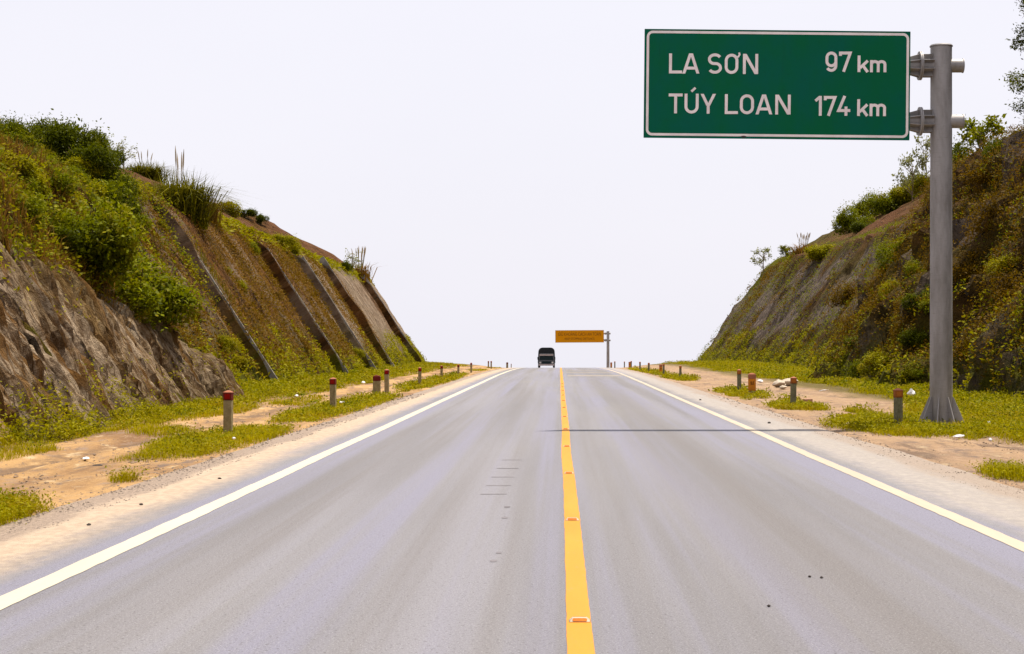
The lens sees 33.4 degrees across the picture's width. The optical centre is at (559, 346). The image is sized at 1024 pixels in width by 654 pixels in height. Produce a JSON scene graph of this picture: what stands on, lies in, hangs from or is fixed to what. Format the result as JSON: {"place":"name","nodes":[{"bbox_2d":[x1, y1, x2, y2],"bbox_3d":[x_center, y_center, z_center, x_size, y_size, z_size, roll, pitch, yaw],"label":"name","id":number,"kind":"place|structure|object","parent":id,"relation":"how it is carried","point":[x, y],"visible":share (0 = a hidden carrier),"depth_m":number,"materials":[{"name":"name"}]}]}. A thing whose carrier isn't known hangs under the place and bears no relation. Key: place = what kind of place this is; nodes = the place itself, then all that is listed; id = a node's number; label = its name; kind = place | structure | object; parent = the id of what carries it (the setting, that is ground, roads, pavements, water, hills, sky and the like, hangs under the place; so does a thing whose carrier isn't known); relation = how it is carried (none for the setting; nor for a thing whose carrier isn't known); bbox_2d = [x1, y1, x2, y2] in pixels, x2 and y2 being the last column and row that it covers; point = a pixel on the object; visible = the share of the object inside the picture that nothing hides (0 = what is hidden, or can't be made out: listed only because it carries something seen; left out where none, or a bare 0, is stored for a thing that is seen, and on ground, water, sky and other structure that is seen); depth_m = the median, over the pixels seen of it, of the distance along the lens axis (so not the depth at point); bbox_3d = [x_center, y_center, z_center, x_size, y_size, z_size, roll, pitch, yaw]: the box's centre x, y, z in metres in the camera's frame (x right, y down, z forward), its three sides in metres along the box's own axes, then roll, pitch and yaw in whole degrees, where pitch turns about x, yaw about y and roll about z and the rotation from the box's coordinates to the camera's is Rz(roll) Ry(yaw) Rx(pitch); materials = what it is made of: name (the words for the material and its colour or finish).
{"place":"outdoors","nodes":[
{"label":"outdoors","id":0,"kind":"place"},
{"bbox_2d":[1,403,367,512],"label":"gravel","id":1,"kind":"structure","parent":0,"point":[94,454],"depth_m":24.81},
{"bbox_2d":[0,116,425,402],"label":"hill","id":2,"kind":"structure","parent":0,"point":[367,300],"depth_m":88.86,"materials":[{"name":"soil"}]},
{"bbox_2d":[0,120,36,150],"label":"bush","id":3,"kind":"object","parent":2,"relation":"on","point":[19,135],"visible":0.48,"depth_m":61.23,"materials":[{"name":"green plant"}]},
{"bbox_2d":[0,146,45,190],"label":"bush","id":4,"kind":"object","parent":2,"relation":"on","point":[28,163],"visible":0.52,"depth_m":43.83,"materials":[{"name":"green plant"}]},
{"bbox_2d":[0,110,50,151],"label":"bush","id":5,"kind":"object","parent":2,"relation":"on","point":[12,124],"visible":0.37,"depth_m":62.07,"materials":[{"name":"green plant"}]},
{"bbox_2d":[14,181,55,232],"bbox_3d":[-13.243,-3.271,41.556,2.060,1.634,2.053,0,0,2],"label":"bush","id":6,"kind":"object","parent":2,"relation":"on","point":[33,207],"visible":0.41,"depth_m":41.07,"materials":[{"name":"green plant"}]},
{"bbox_2d":[25,165,51,195],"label":"bush","id":7,"kind":"object","parent":2,"relation":"on","point":[42,180],"visible":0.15,"depth_m":45.50,"materials":[{"name":"green plant"}]},
{"bbox_2d":[24,114,69,141],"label":"bush","id":8,"kind":"object","parent":2,"relation":"on","point":[43,125],"visible":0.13,"depth_m":73.71,"materials":[{"name":"green plant"}]},
{"bbox_2d":[38,154,79,196],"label":"bush","id":9,"kind":"object","parent":2,"relation":"on","point":[70,181],"visible":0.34,"depth_m":46.93,"materials":[{"name":"green plant"}]},
{"bbox_2d":[48,220,82,254],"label":"bush","id":10,"kind":"object","parent":2,"relation":"on","point":[72,239],"visible":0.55,"depth_m":43.80,"materials":[{"name":"green plant"}]},
{"bbox_2d":[35,108,113,159],"bbox_3d":[-18.275,-7.415,63.885,2.850,2.745,2.821,0,0,-26],"label":"bush","id":11,"kind":"object","parent":2,"relation":"on","point":[60,138],"visible":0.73,"depth_m":63.16,"materials":[{"name":"green plant"}]},
{"bbox_2d":[46,195,108,262],"bbox_3d":[-13.210,-2.929,45.243,2.343,2.168,2.924,0,0,36],"label":"bush","id":12,"kind":"object","parent":2,"relation":"on","point":[64,209],"visible":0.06,"depth_m":44.80,"materials":[{"name":"green plant"}]},
{"bbox_2d":[63,153,108,178],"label":"bush","id":13,"kind":"object","parent":2,"relation":"on","point":[74,161],"visible":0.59,"depth_m":60.80,"materials":[{"name":"green plant"}]},
{"bbox_2d":[60,134,123,178],"bbox_3d":[-16.881,-6.533,61.445,2.239,2.060,2.262,0,0,2],"label":"bush","id":14,"kind":"object","parent":2,"relation":"on","point":[106,161],"visible":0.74,"depth_m":61.04,"materials":[{"name":"green plant"}]},
{"bbox_2d":[89,175,108,202],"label":"bush","id":15,"kind":"object","parent":2,"relation":"on","point":[98,188],"visible":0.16,"depth_m":59.03,"materials":[{"name":"green plant"}]},
{"bbox_2d":[52,181,154,285],"bbox_3d":[-12.717,-2.853,45.750,3.802,3.437,3.789,0,0,-8],"label":"bush","id":16,"kind":"object","parent":2,"relation":"on","point":[120,246],"visible":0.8,"depth_m":44.93,"materials":[{"name":"green plant"}]},
{"bbox_2d":[98,172,130,206],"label":"bush","id":17,"kind":"object","parent":2,"relation":"on","point":[110,183],"visible":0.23,"depth_m":60.32,"materials":[{"name":"green plant"}]},
{"bbox_2d":[0,119,234,320],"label":"undergrowth","id":18,"kind":"object","parent":2,"relation":"on","point":[55,237],"visible":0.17,"depth_m":45.06,"materials":[{"name":"green plant"}]},
{"bbox_2d":[92,165,142,195],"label":"bush","id":19,"kind":"object","parent":2,"relation":"on","point":[111,176],"visible":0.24,"depth_m":62.16,"materials":[{"name":"green plant"}]},
{"bbox_2d":[2,254,240,428],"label":"rock weeds","id":20,"kind":"object","parent":2,"relation":"on","point":[129,353],"visible":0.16,"depth_m":43.26,"materials":[{"name":"green plant"}]},
{"bbox_2d":[101,175,143,221],"bbox_3d":[-15.811,-4.821,60.758,2.315,2.651,2.523,0,0,45],"label":"bush","id":21,"kind":"object","parent":2,"relation":"on","point":[123,198],"visible":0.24,"depth_m":60.63,"materials":[{"name":"green plant"}]},
{"bbox_2d":[104,194,154,237],"bbox_3d":[-15.726,-4.538,60.547,2.675,1.952,2.143,0,0,-31],"label":"bush","id":22,"kind":"object","parent":2,"relation":"on","point":[147,223],"visible":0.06,"depth_m":60.62,"materials":[{"name":"green plant"}]},
{"bbox_2d":[130,173,148,206],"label":"bush","id":23,"kind":"object","parent":2,"relation":"on","point":[143,198],"visible":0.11,"depth_m":65.20,"materials":[{"name":"green plant"}]},
{"bbox_2d":[107,237,208,332],"bbox_3d":[-11.877,-1.482,47.911,3.811,3.232,4.757,0,0,-27],"label":"bush","id":24,"kind":"object","parent":2,"relation":"on","point":[155,295],"visible":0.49,"depth_m":47.66,"materials":[{"name":"green plant"}]},
{"bbox_2d":[120,150,196,185],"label":"reed clump","id":25,"kind":"object","parent":2,"relation":"on","point":[148,172],"visible":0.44,"depth_m":107.71,"materials":[{"name":"green plant"}]},
{"bbox_2d":[142,146,250,229],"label":"reed clump","id":26,"kind":"object","parent":2,"relation":"on","point":[188,197],"visible":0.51,"depth_m":74.98,"materials":[{"name":"green plant"}]},
{"bbox_2d":[57,164,390,380],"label":"slope weeds","id":27,"kind":"object","parent":2,"relation":"on","point":[355,321],"visible":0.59,"depth_m":82.92,"materials":[{"name":"green plant"}]},
{"bbox_2d":[215,196,241,218],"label":"bush","id":28,"kind":"object","parent":2,"relation":"on","point":[233,213],"visible":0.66,"depth_m":132.75,"materials":[{"name":"green plant"}]},
{"bbox_2d":[217,331,242,353],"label":"bush","id":29,"kind":"object","parent":2,"relation":"on","point":[230,345],"visible":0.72,"depth_m":65.72,"materials":[{"name":"green plant"}]},
{"bbox_2d":[198,256,276,379],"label":"concrete rib","id":30,"kind":"object","parent":2,"relation":"on","point":[272,374],"visible":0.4,"depth_m":70.45,"materials":[{"name":"grey concrete"}]},
{"bbox_2d":[230,352,249,370],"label":"bush","id":31,"kind":"object","parent":2,"relation":"on","point":[240,359],"visible":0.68,"depth_m":66.85,"materials":[{"name":"green plant"}]},
{"bbox_2d":[271,231,302,245],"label":"bush","id":32,"kind":"object","parent":2,"relation":"on","point":[289,240],"visible":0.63,"depth_m":104.02,"materials":[{"name":"green plant"}]},
{"bbox_2d":[218,212,374,285],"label":"slope weeds","id":33,"kind":"object","parent":2,"relation":"on","point":[335,265],"visible":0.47,"depth_m":97.90,"materials":[{"name":"green plant"}]},
{"bbox_2d":[187,311,426,384],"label":"slope weeds","id":34,"kind":"object","parent":2,"relation":"on","point":[357,365],"visible":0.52,"depth_m":82.38,"materials":[{"name":"green plant"}]},
{"bbox_2d":[267,247,347,372],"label":"concrete rib","id":35,"kind":"object","parent":2,"relation":"on","point":[342,365],"visible":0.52,"depth_m":93.95,"materials":[{"name":"grey concrete"}]},
{"bbox_2d":[301,256,375,368],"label":"concrete rib","id":36,"kind":"object","parent":2,"relation":"on","point":[349,328],"visible":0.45,"depth_m":108.45,"materials":[{"name":"grey concrete"}]},
{"bbox_2d":[350,247,380,282],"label":"reed clump","id":37,"kind":"object","parent":2,"relation":"on","point":[363,271],"visible":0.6,"depth_m":146.30,"materials":[{"name":"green plant"}]},
{"bbox_2d":[0,362,500,531],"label":"grass","id":38,"kind":"structure","parent":0,"point":[148,428],"depth_m":32.13,"materials":[{"name":"green plant"}]},
{"bbox_2d":[0,368,1023,653],"bbox_3d":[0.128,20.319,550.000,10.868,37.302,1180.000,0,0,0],"label":"road","id":39,"kind":"structure","parent":0,"point":[704,532],"depth_m":14.47,"materials":[{"name":"grey asphalt"}]},
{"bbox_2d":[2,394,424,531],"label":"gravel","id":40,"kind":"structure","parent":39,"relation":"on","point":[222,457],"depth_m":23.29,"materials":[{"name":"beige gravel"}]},
{"bbox_2d":[0,368,518,609],"bbox_3d":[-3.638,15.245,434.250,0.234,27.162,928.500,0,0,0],"label":"edge line","id":41,"kind":"object","parent":39,"relation":"on","point":[31,588],"visible":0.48,"depth_m":15.63,"materials":[{"name":"white paint"}]},
{"bbox_2d":[537,348,554,367],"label":"truck","id":42,"kind":"object","parent":39,"relation":"on","point":[546,357],"visible":0.94,"depth_m":229.00,"materials":[{"name":"metal"}]},
{"bbox_2d":[560,368,594,653],"bbox_3d":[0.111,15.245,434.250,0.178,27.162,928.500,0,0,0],"label":"line","id":43,"kind":"object","parent":39,"relation":"on","point":[579,635],"visible":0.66,"depth_m":13.05,"materials":[{"name":"yellow paint"}]},
{"bbox_2d":[603,368,1023,551],"bbox_3d":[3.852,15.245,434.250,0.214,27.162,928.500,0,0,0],"label":"edge line","id":44,"kind":"object","parent":39,"relation":"on","point":[991,533],"visible":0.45,"depth_m":19.91,"materials":[{"name":"white paint"}]},
{"bbox_2d":[705,394,1023,498],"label":"gravel","id":45,"kind":"structure","parent":39,"relation":"on","point":[869,446],"depth_m":29.65,"materials":[{"name":"beige gravel"}]},
{"bbox_2d":[0,363,1023,524],"bbox_3d":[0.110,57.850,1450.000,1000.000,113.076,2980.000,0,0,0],"label":"ground","id":46,"kind":"structure","parent":0,"point":[85,479],"depth_m":29.22,"materials":[{"name":"beige soil"}]},
{"bbox_2d":[0,239,244,447],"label":"rock outcrop","id":47,"kind":"object","parent":46,"relation":"on","point":[69,336],"visible":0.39,"depth_m":37.97,"materials":[{"name":"brown stone"}]},
{"bbox_2d":[0,130,182,332],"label":"hillside grass","id":48,"kind":"structure","parent":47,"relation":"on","point":[10,200],"depth_m":42.42,"materials":[{"name":"green plant"}]},
{"bbox_2d":[0,351,246,449],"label":"rock weeds","id":49,"kind":"object","parent":47,"relation":"on","point":[77,419],"visible":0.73,"depth_m":31.00,"materials":[{"name":"green plant"}]},
{"bbox_2d":[0,361,453,445],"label":"verge weeds","id":50,"kind":"object","parent":46,"relation":"on","point":[260,388],"visible":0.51,"depth_m":56.05,"materials":[{"name":"green plant"}]},
{"bbox_2d":[0,364,456,501],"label":"verge weeds","id":51,"kind":"object","parent":46,"relation":"on","point":[302,409],"visible":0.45,"depth_m":41.10,"materials":[{"name":"green plant"}]},
{"bbox_2d":[223,390,233,432],"bbox_3d":[-6.302,1.416,32.449,0.168,1.185,0.169,0,0,4],"label":"verge post","id":52,"kind":"object","parent":46,"relation":"on","point":[228,397],"visible":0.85,"depth_m":32.38,"materials":[{"name":"concrete"}]},
{"bbox_2d":[329,377,336,405],"bbox_3d":[-6.045,1.407,45.550,0.168,1.185,0.169,-1,0,5],"label":"verge post","id":53,"kind":"object","parent":46,"relation":"on","point":[332,382],"visible":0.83,"depth_m":45.47,"materials":[{"name":"red paint"}]},
{"bbox_2d":[555,330,610,367],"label":"road sign","id":54,"kind":"object","parent":46,"relation":"on","point":[577,336],"visible":1,"depth_m":281.75,"materials":[{"name":"metal"}]},
{"bbox_2d":[748,373,755,393],"bbox_3d":[6.561,1.448,58.197,0.256,1.111,0.171,0,0,0],"label":"kilometre marker","id":55,"kind":"object","parent":46,"relation":"on","point":[751,382],"visible":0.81,"depth_m":58.12,"materials":[{"name":"concrete"}]},
{"bbox_2d":[790,377,796,403],"bbox_3d":[6.470,1.414,47.249,0.168,1.185,0.169,1,0,0],"label":"verge post","id":56,"kind":"object","parent":46,"relation":"on","point":[793,382],"visible":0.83,"depth_m":47.17,"materials":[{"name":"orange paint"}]},
{"bbox_2d":[643,29,964,424],"bbox_3d":[5.242,-2.371,36.200,6.944,8.668,1.240,0,0,0],"label":"road sign","id":57,"kind":"object","parent":46,"relation":"on","point":[776,84],"visible":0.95,"depth_m":35.98,"materials":[{"name":"metal"}]},
{"bbox_2d":[634,359,1023,440],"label":"verge weeds","id":58,"kind":"object","parent":46,"relation":"on","point":[987,405],"visible":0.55,"depth_m":44.48,"materials":[{"name":"green plant"}]},
{"bbox_2d":[893,388,902,425],"bbox_3d":[6.896,1.433,34.749,0.168,1.185,0.169,0,0,-6],"label":"verge post","id":59,"kind":"object","parent":46,"relation":"on","point":[898,402],"visible":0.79,"depth_m":34.68,"materials":[{"name":"concrete"}]},
{"bbox_2d":[0,0,1023,367],"label":"sky","id":60,"kind":"structure","parent":0,"point":[505,186],"materials":[{"name":"white"}]},
{"bbox_2d":[628,360,1023,482],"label":"grass","id":61,"kind":"structure","parent":0,"point":[1006,473],"depth_m":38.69,"materials":[{"name":"green plant"}]},
{"bbox_2d":[700,130,1023,398],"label":"hill","id":62,"kind":"structure","parent":0,"point":[851,264],"depth_m":78.23,"materials":[{"name":"soil"}]},
{"bbox_2d":[749,246,771,272],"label":"sapling","id":63,"kind":"object","parent":62,"relation":"on","point":[767,250],"visible":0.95,"depth_m":175.71,"materials":[{"name":"green plant"}]},
{"bbox_2d":[784,232,814,255],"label":"reed clump","id":64,"kind":"object","parent":62,"relation":"on","point":[798,249],"visible":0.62,"depth_m":157.74,"materials":[{"name":"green plant"}]},
{"bbox_2d":[705,233,894,360],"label":"slope weeds","id":65,"kind":"object","parent":62,"relation":"on","point":[773,298],"visible":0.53,"depth_m":146.24,"materials":[{"name":"green plant"}]},
{"bbox_2d":[803,241,835,260],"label":"bush","id":66,"kind":"object","parent":62,"relation":"on","point":[815,250],"visible":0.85,"depth_m":144.07,"materials":[{"name":"green plant"}]},
{"bbox_2d":[818,279,856,307],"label":"shrub","id":67,"kind":"object","parent":62,"relation":"on","point":[846,295],"visible":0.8,"depth_m":116.60,"materials":[{"name":"green plant"}]},
{"bbox_2d":[830,308,860,340],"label":"shrub","id":68,"kind":"object","parent":62,"relation":"on","point":[845,322],"visible":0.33,"depth_m":85.57,"materials":[{"name":"green plant"}]},
{"bbox_2d":[830,201,877,236],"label":"bush","id":69,"kind":"object","parent":62,"relation":"on","point":[844,220],"visible":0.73,"depth_m":157.41,"materials":[{"name":"green plant"}]},
{"bbox_2d":[839,347,874,377],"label":"bush","id":70,"kind":"object","parent":62,"relation":"on","point":[852,371],"visible":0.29,"depth_m":73.41,"materials":[{"name":"green plant"}]},
{"bbox_2d":[696,122,1023,391],"bbox_3d":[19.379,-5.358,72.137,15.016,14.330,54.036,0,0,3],"label":"slope weeds","id":71,"kind":"object","parent":62,"relation":"on","point":[968,188],"visible":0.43,"depth_m":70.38,"materials":[{"name":"green plant"}]},
{"bbox_2d":[698,279,1023,395],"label":"slope weeds","id":72,"kind":"object","parent":62,"relation":"on","point":[703,355],"visible":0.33,"depth_m":72.78,"materials":[{"name":"green plant"}]},
{"bbox_2d":[849,219,874,235],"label":"bush","id":73,"kind":"object","parent":62,"relation":"on","point":[856,227],"visible":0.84,"depth_m":148.61,"materials":[{"name":"green plant"}]},
{"bbox_2d":[850,187,881,218],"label":"bush","id":74,"kind":"object","parent":62,"relation":"on","point":[859,205],"visible":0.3,"depth_m":165.57,"materials":[{"name":"green plant"}]},
{"bbox_2d":[856,349,897,375],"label":"bush","id":75,"kind":"object","parent":62,"relation":"on","point":[875,364],"visible":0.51,"depth_m":69.29,"materials":[{"name":"green plant"}]},
{"bbox_2d":[857,185,907,217],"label":"bush","id":76,"kind":"object","parent":62,"relation":"on","point":[886,205],"visible":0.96,"depth_m":161.29,"materials":[{"name":"green plant"}]},
{"bbox_2d":[869,227,915,264],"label":"bush","id":77,"kind":"object","parent":62,"relation":"on","point":[886,252],"visible":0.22,"depth_m":87.22,"materials":[{"name":"green plant"}]},
{"bbox_2d":[888,306,915,340],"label":"shrub","id":78,"kind":"object","parent":62,"relation":"on","point":[898,328],"visible":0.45,"depth_m":69.12,"materials":[{"name":"green plant"}]},
{"bbox_2d":[885,179,919,206],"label":"bush","id":79,"kind":"object","parent":62,"relation":"on","point":[906,194],"visible":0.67,"depth_m":161.57,"materials":[{"name":"green plant"}]},
{"bbox_2d":[891,150,927,199],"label":"sapling","id":80,"kind":"object","parent":62,"relation":"on","point":[909,160],"visible":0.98,"depth_m":157.52,"materials":[{"name":"green plant"}]},
{"bbox_2d":[896,357,923,384],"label":"bush","id":81,"kind":"object","parent":62,"relation":"on","point":[904,376],"visible":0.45,"depth_m":62.05,"materials":[{"name":"green plant"}]},
{"bbox_2d":[896,324,929,350],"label":"bush","id":82,"kind":"object","parent":62,"relation":"on","point":[913,336],"visible":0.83,"depth_m":65.91,"materials":[{"name":"green plant"}]},
{"bbox_2d":[901,256,926,276],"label":"bush","id":83,"kind":"object","parent":62,"relation":"on","point":[908,267],"visible":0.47,"depth_m":77.80,"materials":[{"name":"green plant"}]},
{"bbox_2d":[899,283,929,316],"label":"bush","id":84,"kind":"object","parent":62,"relation":"on","point":[909,299],"visible":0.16,"depth_m":68.76,"materials":[{"name":"green plant"}]},
{"bbox_2d":[907,171,929,196],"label":"bush","id":85,"kind":"object","parent":62,"relation":"on","point":[919,182],"visible":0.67,"depth_m":157.75,"materials":[{"name":"green plant"}]},
{"bbox_2d":[911,133,929,181],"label":"sapling","id":86,"kind":"object","parent":62,"relation":"on","point":[927,145],"visible":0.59,"depth_m":157.65,"materials":[{"name":"green plant"}]},
{"bbox_2d":[896,127,1023,231],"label":"hillside grass","id":87,"kind":"structure","parent":62,"relation":"on","point":[983,176],"depth_m":70.69,"materials":[{"name":"green plant"}]},
{"bbox_2d":[952,133,977,162],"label":"bush","id":88,"kind":"object","parent":62,"relation":"on","point":[958,148],"visible":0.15,"depth_m":94.50,"materials":[{"name":"green plant"}]},
{"bbox_2d":[953,318,986,361],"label":"shrub","id":89,"kind":"object","parent":62,"relation":"on","point":[962,347],"visible":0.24,"depth_m":55.81,"materials":[{"name":"green plant"}]},
{"bbox_2d":[952,246,990,282],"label":"shrub","id":90,"kind":"object","parent":62,"relation":"on","point":[969,270],"visible":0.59,"depth_m":64.90,"materials":[{"name":"green plant"}]},
{"bbox_2d":[957,156,1001,187],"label":"shrub","id":91,"kind":"object","parent":62,"relation":"on","point":[974,177],"visible":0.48,"depth_m":76.71,"materials":[{"name":"green plant"}]},
{"bbox_2d":[953,113,1006,152],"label":"sapling","id":92,"kind":"object","parent":62,"relation":"on","point":[978,132],"visible":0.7,"depth_m":157.41,"materials":[{"name":"green plant"}]},
{"bbox_2d":[956,191,1009,239],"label":"shrub","id":93,"kind":"object","parent":62,"relation":"on","point":[978,224],"visible":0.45,"depth_m":65.92,"materials":[{"name":"green plant"}]},
{"bbox_2d":[979,133,1006,161],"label":"bush","id":94,"kind":"object","parent":62,"relation":"on","point":[985,150],"visible":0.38,"depth_m":78.14,"materials":[{"name":"green plant"}]},
{"bbox_2d":[983,249,1023,279],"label":"bush","id":95,"kind":"object","parent":62,"relation":"on","point":[1002,261],"visible":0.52,"depth_m":58.62,"materials":[{"name":"green plant"}]},
{"bbox_2d":[988,267,1023,305],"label":"shrub","id":96,"kind":"object","parent":62,"relation":"on","point":[1002,285],"visible":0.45,"depth_m":57.09,"materials":[{"name":"green plant"}]},
{"bbox_2d":[999,0,1023,173],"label":"tree","id":97,"kind":"object","parent":62,"relation":"on","point":[1013,81],"visible":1,"depth_m":65.80,"materials":[{"name":"green plant"}]},
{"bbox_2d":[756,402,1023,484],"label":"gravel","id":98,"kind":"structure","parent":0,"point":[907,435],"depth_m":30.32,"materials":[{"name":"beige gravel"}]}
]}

